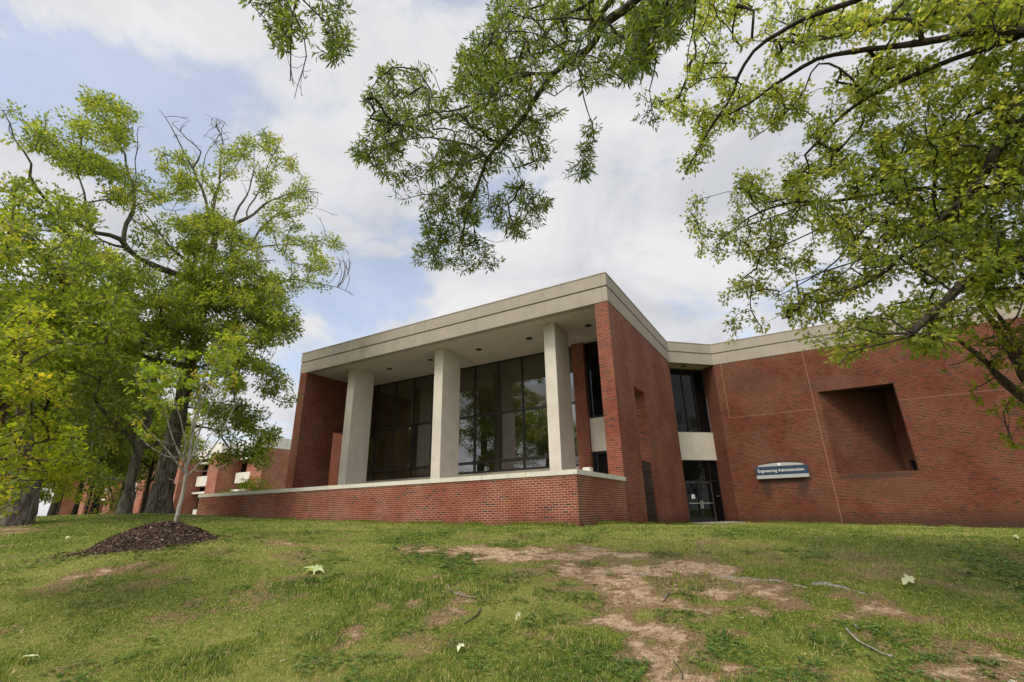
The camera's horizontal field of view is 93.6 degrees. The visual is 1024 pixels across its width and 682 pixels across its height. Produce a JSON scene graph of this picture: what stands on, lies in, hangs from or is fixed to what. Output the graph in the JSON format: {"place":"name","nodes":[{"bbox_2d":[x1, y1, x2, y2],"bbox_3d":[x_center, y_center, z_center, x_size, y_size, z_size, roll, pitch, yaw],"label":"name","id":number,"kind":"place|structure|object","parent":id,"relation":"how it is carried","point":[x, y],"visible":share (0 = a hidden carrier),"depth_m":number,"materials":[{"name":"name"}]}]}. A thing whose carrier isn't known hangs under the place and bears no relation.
{"place":"outdoors","nodes":[
{"label":"outdoors","id":0,"kind":"place"},
{"bbox_2d":[0,513,1023,681],"bbox_3d":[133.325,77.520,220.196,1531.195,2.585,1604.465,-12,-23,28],"label":"lawn","id":1,"kind":"structure","parent":0,"point":[721,592],"depth_m":6.20,"materials":[{"name":"green plant"}]},
{"bbox_2d":[0,187,89,526],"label":"oak tree","id":2,"kind":"object","parent":1,"relation":"on","point":[26,507],"visible":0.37,"depth_m":13.58,"materials":[{"name":"green plant"}]},
{"bbox_2d":[1,429,88,503],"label":"tree","id":3,"kind":"object","parent":1,"relation":"on","point":[42,454],"visible":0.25,"depth_m":18.95,"materials":[{"name":"green plant"}]},
{"bbox_2d":[0,293,91,517],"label":"maple tree","id":4,"kind":"object","parent":1,"relation":"on","point":[18,380],"visible":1,"depth_m":6.14,"materials":[{"name":"green plant"}]},
{"bbox_2d":[40,445,111,514],"bbox_3d":[-20.630,6.564,22.301,2.800,3.663,3.130,-12,-23,28],"label":"tree","id":5,"kind":"object","parent":1,"relation":"on","point":[66,493],"visible":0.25,"depth_m":22.25,"materials":[{"name":"green plant"}]},
{"bbox_2d":[1,386,154,497],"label":"leafy tree","id":6,"kind":"object","parent":1,"relation":"on","point":[85,489],"visible":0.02,"depth_m":30.16,"materials":[{"name":"green plant"}]},
{"bbox_2d":[10,386,170,514],"bbox_3d":[-23.463,6.088,26.634,7.696,7.625,7.235,-12,-23,28],"label":"leafy tree","id":7,"kind":"object","parent":1,"relation":"on","point":[125,448],"visible":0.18,"depth_m":27.18,"materials":[{"name":"green plant"}]},
{"bbox_2d":[84,460,102,514],"bbox_3d":[-25.419,9.016,29.375,0.785,3.640,0.313,-3,-20,6],"label":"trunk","id":8,"kind":"object","parent":1,"relation":"on","point":[88,502],"visible":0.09,"depth_m":29.13,"materials":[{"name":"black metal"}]},
{"bbox_2d":[6,354,189,515],"bbox_3d":[-37.946,6.555,41.293,16.554,16.948,14.230,13,-24,-34],"label":"leafy tree","id":9,"kind":"object","parent":1,"relation":"on","point":[52,510],"depth_m":39.21,"materials":[{"name":"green plant"}]},
{"bbox_2d":[42,354,174,513],"bbox_3d":[-16.395,3.720,19.229,4.457,6.788,9.658,17,-27,-41],"label":"oak tree","id":10,"kind":"object","parent":1,"relation":"on","point":[125,501],"visible":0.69,"depth_m":18.19,"materials":[{"name":"green plant"}]},
{"bbox_2d":[0,269,222,452],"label":"leafy tree","id":11,"kind":"object","parent":1,"relation":"on","point":[45,408],"visible":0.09,"depth_m":24.82,"materials":[{"name":"green plant"}]},
{"bbox_2d":[57,366,191,513],"bbox_3d":[-30.697,7.564,36.542,10.538,11.801,11.202,11,-23,-30],"label":"leafy tree","id":12,"kind":"object","parent":1,"relation":"on","point":[99,497],"visible":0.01,"depth_m":34.76,"materials":[{"name":"green plant"}]},
{"bbox_2d":[24,521,231,564],"bbox_3d":[-7.374,3.993,9.662,2.847,0.715,3.126,-12,-23,28],"label":"mulch mound","id":13,"kind":"object","parent":1,"relation":"on","point":[154,535],"visible":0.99,"depth_m":9.27,"materials":[{"name":"brown plant"}]},
{"bbox_2d":[118,329,247,522],"bbox_3d":[-7.262,1.623,10.507,2.238,4.708,1.792,10,-23,-28],"label":"young maple tree","id":14,"kind":"object","parent":13,"relation":"on","point":[153,371],"visible":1,"depth_m":10.58,"materials":[{"name":"green plant"}]},
{"bbox_2d":[72,448,192,512],"bbox_3d":[-31.836,10.710,40.212,9.862,8.157,8.817,-12,-23,28],"label":"leafy tree","id":15,"kind":"object","parent":1,"relation":"on","point":[141,476],"visible":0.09,"depth_m":39.89,"materials":[{"name":"green plant"}]},
{"bbox_2d":[109,393,229,512],"bbox_3d":[-25.811,8.491,34.728,7.906,8.618,7.003,3,-20,-10],"label":"leafy tree","id":16,"kind":"object","parent":1,"relation":"on","point":[158,431],"visible":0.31,"depth_m":34.37,"materials":[{"name":"green plant"}]},
{"bbox_2d":[58,437,291,514],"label":"brick building","id":17,"kind":"structure","parent":1,"relation":"on","point":[215,480],"depth_m":62.79,"materials":[{"name":"red brick"}]},
{"bbox_2d":[196,460,209,508],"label":"window","id":18,"kind":"structure","parent":17,"relation":"in","point":[202,489],"depth_m":67.44,"materials":[{"name":"black glass"}]},
{"bbox_2d":[238,461,247,488],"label":"window","id":19,"kind":"structure","parent":17,"relation":"in","point":[244,466],"depth_m":63.25,"materials":[{"name":"black glass"}]},
{"bbox_2d":[0,84,352,513],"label":"oak tree","id":20,"kind":"object","parent":1,"relation":"on","point":[189,292],"visible":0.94,"depth_m":19.84,"materials":[{"name":"green plant"}]},
{"bbox_2d":[304,564,327,573],"bbox_3d":[-3.238,3.734,7.868,0.384,0.136,0.328,9,-22,-27],"label":"leafy sprig","id":21,"kind":"object","parent":1,"relation":"on","point":[315,568],"visible":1,"depth_m":7.89,"materials":[{"name":"green plant"}]},
{"bbox_2d":[196,467,627,526],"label":"terrace wall","id":22,"kind":"structure","parent":1,"relation":"on","point":[583,497],"depth_m":15.91,"materials":[{"name":"red brick"}]},
{"bbox_2d":[236,475,271,491],"bbox_3d":[-12.719,7.247,23.723,1.946,1.234,1.598,-12,-23,28],"label":"shrub","id":23,"kind":"object","parent":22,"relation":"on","point":[251,485],"visible":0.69,"depth_m":23.71,"materials":[{"name":"green plant"}]},
{"bbox_2d":[457,643,464,651],"bbox_3d":[-0.514,3.114,4.896,0.117,0.058,0.070,12,-23,-32],"label":"fallen leaf","id":24,"kind":"object","parent":1,"relation":"on","point":[460,645],"visible":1,"depth_m":4.88,"materials":[{"name":"beige plant"}]},
{"bbox_2d":[448,584,475,597],"bbox_3d":[-0.774,3.498,6.727,0.166,0.102,0.753,13,-24,-35],"label":"fallen stick","id":25,"kind":"object","parent":1,"relation":"on","point":[459,592],"visible":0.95,"depth_m":6.58,"materials":[{"name":"grey wood"}]},
{"bbox_2d":[464,607,480,623],"bbox_3d":[-0.455,3.333,5.853,0.071,0.110,0.442,-9,-21,20],"label":"fallen stick","id":26,"kind":"object","parent":1,"relation":"on","point":[474,616],"visible":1,"depth_m":5.79,"materials":[{"name":"grey wood"}]},
{"bbox_2d":[238,0,720,276],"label":"oak tree","id":27,"kind":"object","parent":1,"relation":"on","point":[659,23],"visible":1,"depth_m":6.51,"materials":[{"name":"green plant"}]},
{"bbox_2d":[0,525,1023,681],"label":"clover","id":28,"kind":"object","parent":1,"relation":"on","point":[584,650],"visible":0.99,"depth_m":5.45,"materials":[{"name":"green plant"}]},
{"bbox_2d":[0,526,1023,681],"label":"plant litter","id":29,"kind":"object","parent":1,"relation":"on","point":[579,619],"visible":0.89,"depth_m":5.71,"materials":[{"name":"brown plant"}]},
{"bbox_2d":[10,536,1015,681],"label":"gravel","id":30,"kind":"structure","parent":1,"relation":"on","point":[997,672],"depth_m":5.78,"materials":[{"name":"grey gravel"}]},
{"bbox_2d":[632,573,652,574],"bbox_3d":[1.989,3.584,7.373,0.341,0.065,0.105,-2,-20,3],"label":"tree root","id":31,"kind":"object","parent":1,"relation":"on","point":[641,573],"visible":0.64,"depth_m":7.36,"materials":[{"name":"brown wood"}]},
{"bbox_2d":[285,272,1023,528],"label":"brick building","id":32,"kind":"structure","parent":1,"relation":"on","point":[598,373],"depth_m":24.98,"materials":[{"name":"red brick"}]},
{"bbox_2d":[366,347,578,480],"bbox_3d":[-3.251,4.566,27.639,15.260,6.070,0.150,-12,-23,28],"label":"window","id":33,"kind":"structure","parent":32,"relation":"in","point":[503,421],"depth_m":26.92,"materials":[{"name":"black glass"}]},
{"bbox_2d":[585,341,608,473],"bbox_3d":[4.808,3.359,22.980,2.285,7.268,0.140,-12,-23,28],"label":"window","id":34,"kind":"structure","parent":32,"relation":"in","point":[600,462],"depth_m":23.73,"materials":[{"name":"black glass"}]},
{"bbox_2d":[642,460,657,522],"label":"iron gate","id":35,"kind":"structure","parent":32,"relation":"attached to","point":[649,493],"depth_m":19.71,"materials":[{"name":"black metal"}]},
{"bbox_2d":[669,368,711,432],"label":"window","id":36,"kind":"structure","parent":32,"relation":"in","point":[690,403],"depth_m":28.90,"materials":[{"name":"black glass"}]},
{"bbox_2d":[685,482,702,521],"bbox_3d":[10.117,8.935,26.731,0.672,2.115,0.633,-12,-23,28],"label":"door","id":37,"kind":"structure","parent":32,"relation":"in","point":[694,505],"depth_m":26.71,"materials":[{"name":"black glass"}]},
{"bbox_2d":[698,482,716,521],"bbox_3d":[10.899,8.989,26.925,0.633,2.115,0.672,-12,-23,28],"label":"door","id":38,"kind":"structure","parent":32,"relation":"in","point":[706,498],"depth_m":26.93,"materials":[{"name":"black glass"}]},
{"bbox_2d":[755,462,809,478],"bbox_3d":[14.214,6.826,25.392,2.440,0.785,0.180,-12,-23,28],"label":"wall sign","id":39,"kind":"object","parent":32,"relation":"attached to","point":[781,470],"visible":1,"depth_m":25.31,"materials":[{"name":"blue metal"}]},
{"bbox_2d":[909,460,916,470],"bbox_3d":[20.946,6.458,24.662,0.049,0.750,1.000,4,-20,-14],"label":"window","id":40,"kind":"structure","parent":32,"relation":"in","point":[913,466],"depth_m":25.01,"materials":[{"name":"black glass"}]},
{"bbox_2d":[721,575,807,587],"bbox_3d":[3.622,3.483,6.952,1.122,0.142,0.166,-12,-23,28],"label":"tree root","id":41,"kind":"object","parent":1,"relation":"on","point":[726,576],"visible":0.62,"depth_m":6.95,"materials":[{"name":"grey wood"}]},
{"bbox_2d":[650,0,1023,368],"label":"oak tree","id":42,"kind":"object","parent":1,"relation":"on","point":[968,170],"visible":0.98,"depth_m":6.16,"materials":[{"name":"green plant"}]},
{"bbox_2d":[811,582,866,594],"bbox_3d":[4.460,3.376,6.565,0.172,0.129,0.673,16,-26,-39],"label":"tree root","id":43,"kind":"object","parent":1,"relation":"on","point":[825,583],"visible":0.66,"depth_m":6.67,"materials":[{"name":"grey wood"}]},
{"bbox_2d":[845,627,893,656],"bbox_3d":[3.597,3.061,4.903,0.099,0.128,0.649,-2,-20,1],"label":"fallen stick","id":44,"kind":"object","parent":1,"relation":"on","point":[856,639],"visible":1,"depth_m":4.85,"materials":[{"name":"grey wood"}]},
{"bbox_2d":[902,574,915,584],"bbox_3d":[5.442,3.261,6.601,0.331,0.127,0.087,5,-21,-17],"label":"fallen leaf","id":45,"kind":"object","parent":1,"relation":"on","point":[906,579],"visible":1,"depth_m":6.59,"materials":[{"name":"beige plant"}]},
{"bbox_2d":[939,301,1023,451],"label":"tree","id":46,"kind":"object","parent":1,"relation":"on","point":[1012,345],"visible":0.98,"depth_m":6.56,"materials":[{"name":"green plant"}]},
{"bbox_2d":[0,0,1023,515],"label":"sky","id":47,"kind":"structure","parent":0,"point":[196,60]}
]}

